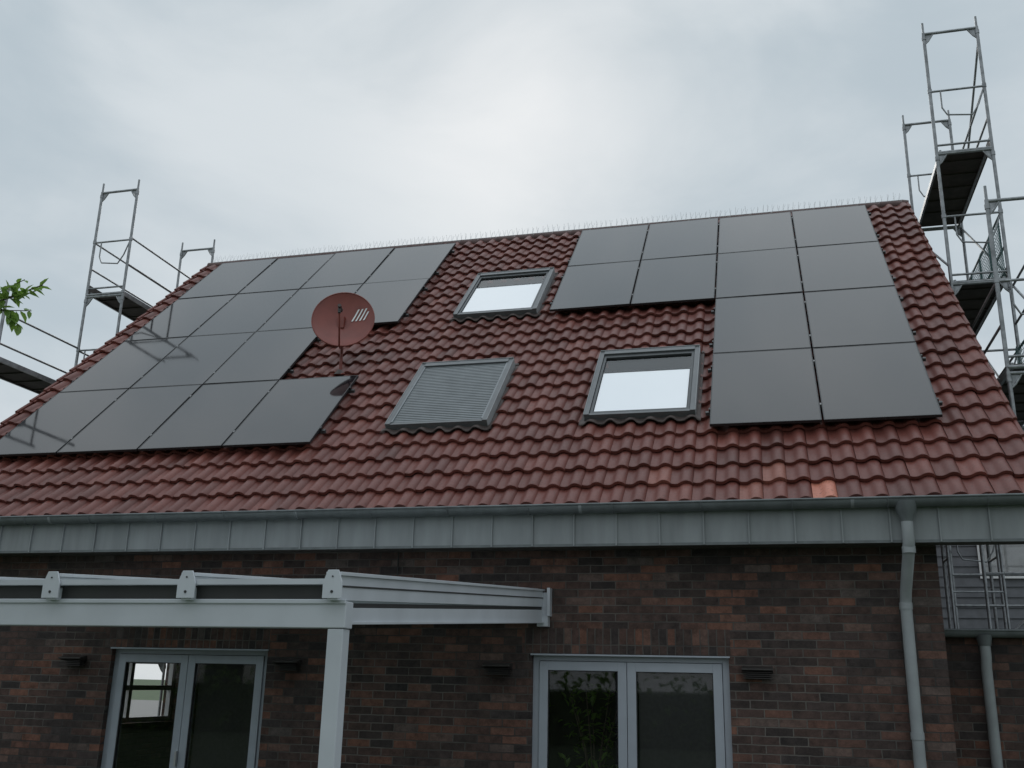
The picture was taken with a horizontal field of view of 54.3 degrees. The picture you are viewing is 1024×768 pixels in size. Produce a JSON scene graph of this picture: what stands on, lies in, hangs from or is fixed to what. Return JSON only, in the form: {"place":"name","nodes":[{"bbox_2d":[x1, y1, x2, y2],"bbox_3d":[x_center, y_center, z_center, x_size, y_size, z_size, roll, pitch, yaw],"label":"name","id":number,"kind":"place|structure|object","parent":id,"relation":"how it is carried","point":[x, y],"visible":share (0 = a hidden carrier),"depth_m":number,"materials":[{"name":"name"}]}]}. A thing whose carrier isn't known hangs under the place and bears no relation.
{"place":"outdoors","nodes":[
{"label":"outdoors","id":0,"kind":"place"},
{"bbox_2d":[129,700,162,716],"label":"gravel yard","id":1,"kind":"structure","parent":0,"point":[141,708],"depth_m":56.97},
{"bbox_2d":[0,179,214,715],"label":"scaffold tower","id":2,"kind":"structure","parent":1,"relation":"on","point":[126,304],"depth_m":17.50,"materials":[{"name":"metal"}]},
{"bbox_2d":[131,679,164,700],"bbox_3d":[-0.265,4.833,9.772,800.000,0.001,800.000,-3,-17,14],"label":"ground","id":3,"kind":"structure","parent":0,"point":[145,694],"depth_m":110.75,"materials":[{"name":"green plant"}]},
{"bbox_2d":[0,278,50,335],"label":"garden tree","id":4,"kind":"object","parent":3,"relation":"on","point":[12,316],"visible":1,"depth_m":5.97,"materials":[{"name":"green plant"}]},
{"bbox_2d":[116,654,238,767],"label":"gable walls","id":5,"kind":"structure","parent":3,"relation":"on","point":[144,744],"depth_m":14.77,"materials":[{"name":"brick"}]},
{"bbox_2d":[122,663,176,722],"bbox_3d":[-5.571,4.444,14.565,0.110,0.950,2.200,-3,-17,14],"label":"side window","id":6,"kind":"structure","parent":5,"relation":"attached to","point":[169,687],"depth_m":14.97,"materials":[{"name":"white paint"}]},
{"bbox_2d":[0,210,1020,501],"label":"roof structure","id":7,"kind":"object","parent":5,"relation":"on","point":[576,396],"visible":0.04,"depth_m":12.26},
{"bbox_2d":[311,292,374,375],"bbox_3d":[-2.310,-0.723,13.566,0.628,1.213,0.638,-14,-23,41],"label":"satellite dish","id":8,"kind":"object","parent":7,"relation":"on","point":[341,320],"visible":0.98,"depth_m":13.68,"materials":[{"name":"red paint"}]},
{"bbox_2d":[380,357,518,434],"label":"roof window","id":9,"kind":"structure","parent":7,"relation":"in","point":[452,396],"depth_m":12.15,"materials":[{"name":"grey metal"}]},
{"bbox_2d":[43,211,942,438],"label":"solar mounting rails","id":10,"kind":"object","parent":7,"relation":"attached to","point":[351,390],"visible":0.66,"depth_m":13.28,"materials":[{"name":"metal"}]},
{"bbox_2d":[0,389,127,456],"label":"solar panel","id":11,"kind":"object","parent":10,"relation":"on","point":[55,424],"visible":1,"depth_m":13.30,"materials":[{"name":"black glass"}]},
{"bbox_2d":[60,337,187,391],"bbox_3d":[-5.746,-0.293,14.874,1.134,0.032,1.722,-3,26,14],"label":"solar panel","id":12,"kind":"object","parent":10,"relation":"on","point":[127,365],"visible":1,"depth_m":14.80,"materials":[{"name":"black glass"}]},
{"bbox_2d":[57,384,201,454],"bbox_3d":[-4.970,0.444,13.079,1.134,0.032,1.722,-3,27,14],"label":"solar panel","id":13,"kind":"object","parent":10,"relation":"on","point":[131,419],"visible":1,"depth_m":12.98,"materials":[{"name":"black glass"}]},
{"bbox_2d":[131,332,254,387],"bbox_3d":[-4.629,-0.354,14.590,1.134,0.032,1.722,-3,27,14],"label":"solar panel","id":14,"kind":"object","parent":10,"relation":"on","point":[193,360],"visible":1,"depth_m":14.52,"materials":[{"name":"black glass"}]},
{"bbox_2d":[138,380,278,450],"bbox_3d":[-3.852,0.386,12.797,1.134,0.033,1.722,-3,26,14],"label":"solar panel","id":15,"kind":"object","parent":10,"relation":"on","point":[209,416],"visible":1,"depth_m":12.70,"materials":[{"name":"black glass"}]},
{"bbox_2d":[222,375,358,447],"bbox_3d":[-2.736,0.322,12.511,1.134,0.034,1.722,-3,27,14],"label":"solar panel","id":16,"kind":"object","parent":10,"relation":"on","point":[293,411],"visible":1,"depth_m":12.41,"materials":[{"name":"black glass"}]},
{"bbox_2d":[550,260,639,311],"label":"solar panel","id":17,"kind":"object","parent":10,"relation":"on","point":[603,285],"visible":1,"depth_m":14.62,"materials":[{"name":"black glass"}]},
{"bbox_2d":[568,224,648,265],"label":"solar panel","id":18,"kind":"object","parent":10,"relation":"on","point":[610,245],"visible":1,"depth_m":16.17,"materials":[{"name":"black glass"}]},
{"bbox_2d":[631,254,716,305],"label":"solar panel","id":19,"kind":"object","parent":10,"relation":"on","point":[676,280],"visible":1,"depth_m":14.34,"materials":[{"name":"black glass"}]},
{"bbox_2d":[641,218,717,259],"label":"solar panel","id":20,"kind":"object","parent":10,"relation":"on","point":[683,238],"visible":1,"depth_m":15.88,"materials":[{"name":"black glass"}]},
{"bbox_2d":[718,212,795,253],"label":"solar panel","id":21,"kind":"object","parent":10,"relation":"on","point":[756,232],"visible":1,"depth_m":15.61,"materials":[{"name":"black glass"}]},
{"bbox_2d":[716,247,802,298],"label":"solar panel","id":22,"kind":"object","parent":10,"relation":"on","point":[759,272],"visible":1,"depth_m":14.07,"materials":[{"name":"black glass"}]},
{"bbox_2d":[713,293,810,352],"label":"solar panel","id":23,"kind":"object","parent":10,"relation":"on","point":[761,323],"visible":1,"depth_m":12.57,"materials":[{"name":"black glass"}]},
{"bbox_2d":[710,348,821,426],"bbox_3d":[2.804,0.014,11.135,1.134,0.035,1.722,-3,27,14],"label":"solar panel","id":24,"kind":"object","parent":10,"relation":"on","point":[766,387],"visible":1,"depth_m":11.03,"materials":[{"name":"black glass"}]},
{"bbox_2d":[792,205,877,247],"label":"solar panel","id":25,"kind":"object","parent":10,"relation":"on","point":[833,226],"visible":1,"depth_m":15.31,"materials":[{"name":"black glass"}]},
{"bbox_2d":[797,241,894,291],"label":"solar panel","id":26,"kind":"object","parent":10,"relation":"on","point":[844,266],"visible":1,"depth_m":13.80,"materials":[{"name":"black glass"}]},
{"bbox_2d":[804,286,914,347],"bbox_3d":[4.263,-0.840,12.364,1.134,0.032,1.722,-3,26,14],"label":"solar panel","id":27,"kind":"object","parent":10,"relation":"on","point":[858,316],"visible":1,"depth_m":12.28,"materials":[{"name":"black glass"}]},
{"bbox_2d":[813,342,942,421],"bbox_3d":[3.921,-0.044,10.852,1.134,0.032,1.722,-3,26,14],"label":"solar panel","id":28,"kind":"object","parent":10,"relation":"on","point":[874,382],"visible":1,"depth_m":10.74,"materials":[{"name":"black glass"}]},
{"bbox_2d":[449,267,558,322],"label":"roof window","id":29,"kind":"structure","parent":7,"relation":"in","point":[523,297],"depth_m":14.99,"materials":[{"name":"glass"}]},
{"bbox_2d":[0,504,1023,555],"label":"eave fascia","id":30,"kind":"structure","parent":7,"relation":"attached to","point":[945,525],"depth_m":9.84,"materials":[{"name":"metal"}]},
{"bbox_2d":[0,493,1023,524],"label":"gutter","id":31,"kind":"object","parent":7,"relation":"attached to","point":[828,502],"visible":1,"depth_m":9.73,"materials":[{"name":"metal"}]},
{"bbox_2d":[0,200,1023,441],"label":"verge and ridge","id":32,"kind":"object","parent":7,"relation":"attached to","point":[867,205],"visible":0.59,"depth_m":16.27,"materials":[{"name":"tile"}]},
{"bbox_2d":[212,193,901,262],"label":"bird spikes","id":33,"kind":"object","parent":32,"relation":"on","point":[564,228],"visible":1,"depth_m":17.55,"materials":[{"name":"silver metal"}]},
{"bbox_2d":[0,202,1023,515],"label":"roof tiles","id":34,"kind":"object","parent":7,"relation":"on","point":[630,460],"visible":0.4,"depth_m":11.29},
{"bbox_2d":[125,294,236,340],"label":"solar panel","id":35,"kind":"object","parent":34,"relation":"on","point":[188,317],"visible":1,"depth_m":16.32,"materials":[{"name":"black glass"}]},
{"bbox_2d":[178,258,276,298],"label":"solar panel","id":36,"kind":"object","parent":34,"relation":"on","point":[230,278],"visible":1,"depth_m":17.83,"materials":[{"name":"black glass"}]},
{"bbox_2d":[190,289,298,335],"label":"solar panel","id":37,"kind":"object","parent":34,"relation":"on","point":[246,312],"visible":1,"depth_m":16.04,"materials":[{"name":"black glass"}]},
{"bbox_2d":[204,328,316,384],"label":"solar panel","id":38,"kind":"object","parent":34,"relation":"on","point":[271,355],"visible":0.83,"depth_m":14.21,"materials":[{"name":"black glass"}]},
{"bbox_2d":[238,254,333,293],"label":"solar panel","id":39,"kind":"object","parent":34,"relation":"on","point":[291,273],"visible":1,"depth_m":17.55,"materials":[{"name":"black glass"}]},
{"bbox_2d":[258,284,362,330],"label":"solar panel","id":40,"kind":"object","parent":34,"relation":"on","point":[295,310],"visible":0.76,"depth_m":15.86,"materials":[{"name":"black glass"}]},
{"bbox_2d":[300,248,393,288],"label":"solar panel","id":41,"kind":"object","parent":34,"relation":"on","point":[349,268],"visible":1,"depth_m":17.27,"materials":[{"name":"black glass"}]},
{"bbox_2d":[355,278,428,324],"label":"solar panel","id":42,"kind":"object","parent":34,"relation":"on","point":[390,302],"visible":0.69,"depth_m":15.64,"materials":[{"name":"black glass"}]},
{"bbox_2d":[365,243,455,282],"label":"solar panel","id":43,"kind":"object","parent":34,"relation":"on","point":[414,262],"visible":1,"depth_m":16.99,"materials":[{"name":"black glass"}]},
{"bbox_2d":[579,345,704,425],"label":"roof window","id":44,"kind":"structure","parent":7,"relation":"in","point":[645,385],"depth_m":11.62,"materials":[{"name":"grey glass"}]},
{"bbox_2d":[0,545,957,767],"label":"front wall","id":45,"kind":"structure","parent":3,"relation":"on","point":[819,629],"depth_m":9.87,"materials":[{"name":"brick"}]},
{"bbox_2d":[58,655,86,666],"bbox_3d":[-4.868,3.067,11.056,0.280,0.119,0.140,-3,-17,14],"label":"wall lamp","id":46,"kind":"object","parent":45,"relation":"attached to","point":[75,660],"visible":1,"depth_m":11.03,"materials":[{"name":"brown metal"}]},
{"bbox_2d":[101,647,268,767],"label":"patio door","id":47,"kind":"structure","parent":45,"relation":"attached to","point":[228,718],"depth_m":10.71,"materials":[{"name":"plastic"}]},
{"bbox_2d":[272,659,301,670],"bbox_3d":[-2.352,2.933,10.417,0.280,0.119,0.140,-3,-17,14],"label":"wall lamp","id":48,"kind":"object","parent":45,"relation":"attached to","point":[290,664],"visible":1,"depth_m":10.39,"materials":[{"name":"brown metal"}]},
{"bbox_2d":[105,627,730,655],"bbox_3d":[-1.226,2.630,10.295,6.810,0.241,0.023,-3,-17,14],"label":"soldier course","id":49,"kind":"object","parent":45,"relation":"attached to","point":[708,642],"visible":0.82,"depth_m":9.85,"materials":[{"name":"brick"}]},
{"bbox_2d":[482,662,511,674],"bbox_3d":[-0.144,2.815,9.857,0.280,0.119,0.140,-3,-17,14],"label":"wall lamp","id":50,"kind":"object","parent":45,"relation":"attached to","point":[499,668],"visible":1,"depth_m":9.83,"materials":[{"name":"brown metal"}]},
{"bbox_2d":[530,653,732,767],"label":"patio door","id":51,"kind":"structure","parent":45,"relation":"attached to","point":[684,717],"depth_m":9.54,"materials":[{"name":"plastic"}]},
{"bbox_2d":[742,666,772,679],"bbox_3d":[2.276,2.676,9.246,0.280,0.119,0.140,-3,-17,14],"label":"wall lamp","id":52,"kind":"object","parent":45,"relation":"attached to","point":[759,672],"visible":1,"depth_m":9.22,"materials":[{"name":"brown metal"}]},
{"bbox_2d":[895,500,926,767],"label":"downpipe","id":53,"kind":"object","parent":45,"relation":"attached to","point":[905,510],"visible":0.99,"depth_m":8.87,"materials":[{"name":"metal"}]},
{"bbox_2d":[550,684,617,767],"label":"potted plant","id":54,"kind":"object","parent":3,"relation":"on","point":[591,762],"visible":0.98,"depth_m":10.13,"materials":[{"name":"green plant"}]},
{"bbox_2d":[549,661,725,767],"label":"interior partition","id":55,"kind":"object","parent":3,"relation":"on","point":[565,682],"visible":0.03,"depth_m":10.76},
{"bbox_2d":[940,545,1023,628],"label":"facade scaffold","id":56,"kind":"object","parent":3,"relation":"on","point":[994,605],"visible":0.35,"depth_m":16.50,"materials":[{"name":"metal"}]},
{"bbox_2d":[0,0,1023,679],"label":"sky","id":57,"kind":"structure","parent":0,"point":[251,127],"materials":[{"name":"grey"}]},
{"bbox_2d":[902,16,1023,628],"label":"scaffold tower","id":58,"kind":"structure","parent":0,"point":[955,177],"depth_m":14.34,"materials":[{"name":"metal"}]},
{"bbox_2d":[936,425,1023,628],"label":"shingle house","id":59,"kind":"structure","parent":0,"point":[976,617],"depth_m":20.54,"materials":[{"name":"white paint"}]},
{"bbox_2d":[944,628,1023,767],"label":"brick garage","id":60,"kind":"structure","parent":0,"point":[986,673],"depth_m":9.33,"materials":[{"name":"brick"}]},
{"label":"patio paving","id":61,"kind":"structure","parent":0,"visible":0},
{"bbox_2d":[0,570,551,767],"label":"patio canopy","id":62,"kind":"object","parent":61,"relation":"on","point":[337,604],"visible":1,"depth_m":5.63,"materials":[{"name":"metal"}]}
]}

